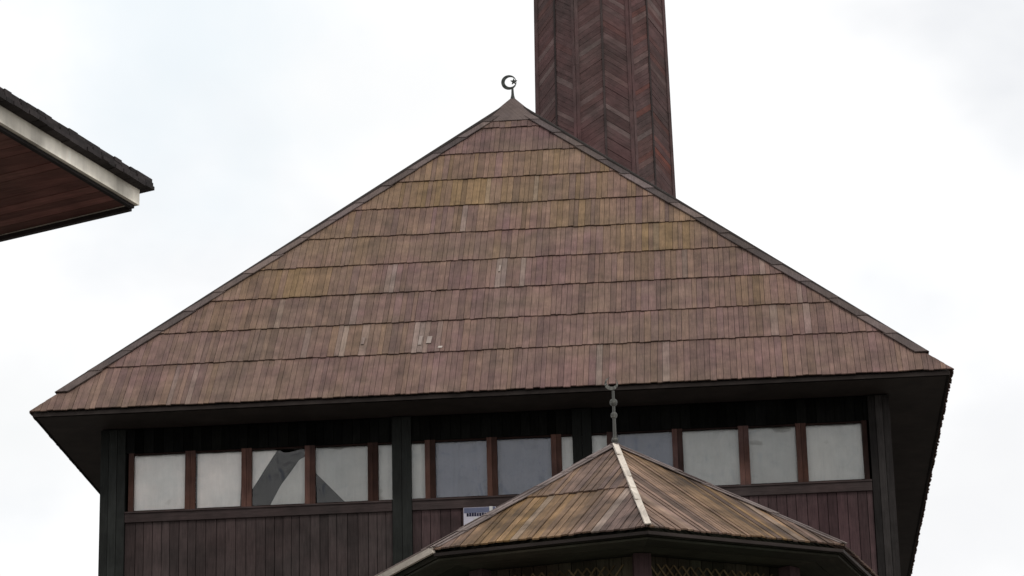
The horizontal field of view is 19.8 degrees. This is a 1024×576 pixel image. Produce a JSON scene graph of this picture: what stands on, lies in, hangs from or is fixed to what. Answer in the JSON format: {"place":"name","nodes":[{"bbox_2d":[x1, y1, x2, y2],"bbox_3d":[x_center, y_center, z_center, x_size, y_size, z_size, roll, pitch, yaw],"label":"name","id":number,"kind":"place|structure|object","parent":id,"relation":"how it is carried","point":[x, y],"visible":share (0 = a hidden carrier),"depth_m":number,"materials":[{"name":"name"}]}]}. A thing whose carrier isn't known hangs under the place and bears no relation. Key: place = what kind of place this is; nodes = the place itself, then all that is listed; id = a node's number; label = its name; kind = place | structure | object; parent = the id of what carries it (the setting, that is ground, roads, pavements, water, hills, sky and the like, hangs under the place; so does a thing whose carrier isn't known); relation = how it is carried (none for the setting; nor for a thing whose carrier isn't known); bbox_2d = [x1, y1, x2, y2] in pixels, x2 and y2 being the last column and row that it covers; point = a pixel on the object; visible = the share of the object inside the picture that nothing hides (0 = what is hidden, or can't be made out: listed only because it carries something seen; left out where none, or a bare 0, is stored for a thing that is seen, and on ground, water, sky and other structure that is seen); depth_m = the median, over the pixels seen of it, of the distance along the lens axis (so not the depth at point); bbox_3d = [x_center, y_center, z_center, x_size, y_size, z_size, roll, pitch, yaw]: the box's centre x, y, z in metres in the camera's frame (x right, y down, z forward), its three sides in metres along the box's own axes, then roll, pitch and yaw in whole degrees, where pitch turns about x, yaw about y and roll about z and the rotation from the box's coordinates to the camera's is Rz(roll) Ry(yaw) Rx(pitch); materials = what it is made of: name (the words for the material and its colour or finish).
{"place":"outdoors","nodes":[
{"label":"outdoors","id":0,"kind":"place"},
{"bbox_2d":[29,75,953,575],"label":"mosque","id":1,"kind":"structure","parent":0,"point":[409,361],"depth_m":42.27,"materials":[{"name":"brown wood"}]},
{"bbox_2d":[128,451,190,511],"bbox_3d":[-5.076,2.799,42.306,0.896,0.871,0.098,-3,-19,4],"label":"window","id":2,"kind":"structure","parent":1,"relation":"in","point":[156,481],"depth_m":42.33,"materials":[{"name":"white glass"}]},
{"bbox_2d":[190,448,246,508],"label":"window","id":3,"kind":"structure","parent":1,"relation":"in","point":[221,477],"depth_m":42.27,"materials":[{"name":"white glass"}]},
{"bbox_2d":[246,445,309,505],"bbox_3d":[-3.353,2.718,42.181,0.916,0.878,0.097,-3,-19,4],"label":"window","id":4,"kind":"structure","parent":1,"relation":"in","point":[295,489],"depth_m":42.19,"materials":[{"name":"grey glass"}]},
{"bbox_2d":[310,443,372,503],"bbox_3d":[-2.441,2.673,42.116,0.906,0.880,0.097,-3,-19,4],"label":"window","id":5,"kind":"structure","parent":1,"relation":"in","point":[347,469],"depth_m":42.16,"materials":[{"name":"grey glass"}]},
{"bbox_2d":[373,440,430,500],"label":"window","id":6,"kind":"structure","parent":1,"relation":"in","point":[382,452],"depth_m":42.08,"materials":[{"name":"grey glass"}]},
{"bbox_2d":[430,437,492,497],"bbox_3d":[-0.722,2.587,41.995,0.886,0.871,0.098,-3,-19,4],"label":"window","id":7,"kind":"structure","parent":1,"relation":"in","point":[458,467],"depth_m":42.02,"materials":[{"name":"grey glass"}]},
{"bbox_2d":[463,506,495,524],"bbox_3d":[-0.454,3.300,41.649,0.465,0.400,0.026,-3,-19,4],"label":"wall board","id":8,"kind":"object","parent":1,"relation":"attached to","point":[472,514],"depth_m":41.68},
{"bbox_2d":[492,434,556,495],"bbox_3d":[0.182,2.543,41.931,0.921,0.871,0.100,-3,-19,4],"label":"window","id":9,"kind":"structure","parent":1,"relation":"in","point":[519,464],"depth_m":41.97,"materials":[{"name":"grey glass"}]},
{"bbox_2d":[556,432,611,473],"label":"window","id":10,"kind":"structure","parent":1,"relation":"in","point":[564,445],"depth_m":41.96,"materials":[{"name":"grey glass"}]},
{"bbox_2d":[612,429,678,468],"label":"window","id":11,"kind":"structure","parent":1,"relation":"in","point":[660,445],"depth_m":41.91,"materials":[{"name":"grey glass"}]},
{"bbox_2d":[677,426,745,485],"bbox_3d":[2.834,2.413,41.741,0.936,0.871,0.099,-3,-19,4],"label":"window","id":12,"kind":"structure","parent":1,"relation":"in","point":[715,456],"depth_m":41.78,"materials":[{"name":"grey glass"}]},
{"bbox_2d":[743,423,803,484],"bbox_3d":[3.708,2.371,41.678,0.811,0.871,0.099,-3,-19,4],"label":"window","id":13,"kind":"structure","parent":1,"relation":"in","point":[773,453],"depth_m":41.71,"materials":[{"name":"grey glass"}]},
{"bbox_2d":[800,420,869,481],"bbox_3d":[4.580,2.328,41.616,0.931,0.871,0.100,-3,-19,4],"label":"window","id":14,"kind":"structure","parent":1,"relation":"in","point":[832,451],"depth_m":41.65,"materials":[{"name":"white glass"}]},
{"bbox_2d":[0,0,1023,575],"label":"sky","id":15,"kind":"structure","parent":0,"point":[872,149],"materials":[{"name":"white"}]},
{"bbox_3d":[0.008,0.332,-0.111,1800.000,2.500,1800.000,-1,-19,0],"label":"ground","id":16,"kind":"structure","parent":0,"visible":0},
{"bbox_2d":[0,87,154,241],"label":"neighbour house","id":17,"kind":"structure","parent":16,"relation":"on","point":[54,174],"depth_m":18.62,"materials":[{"name":"paint"}]},
{"bbox_2d":[534,0,675,197],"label":"minaret","id":18,"kind":"object","parent":16,"relation":"on","point":[602,84],"visible":0.18,"depth_m":60.65,"materials":[{"name":"brown wood"}]},
{"bbox_2d":[375,377,877,575],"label":"gazebo","id":19,"kind":"object","parent":16,"relation":"on","point":[614,508],"visible":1,"depth_m":20.14,"materials":[{"name":"brown wood"}]}
]}

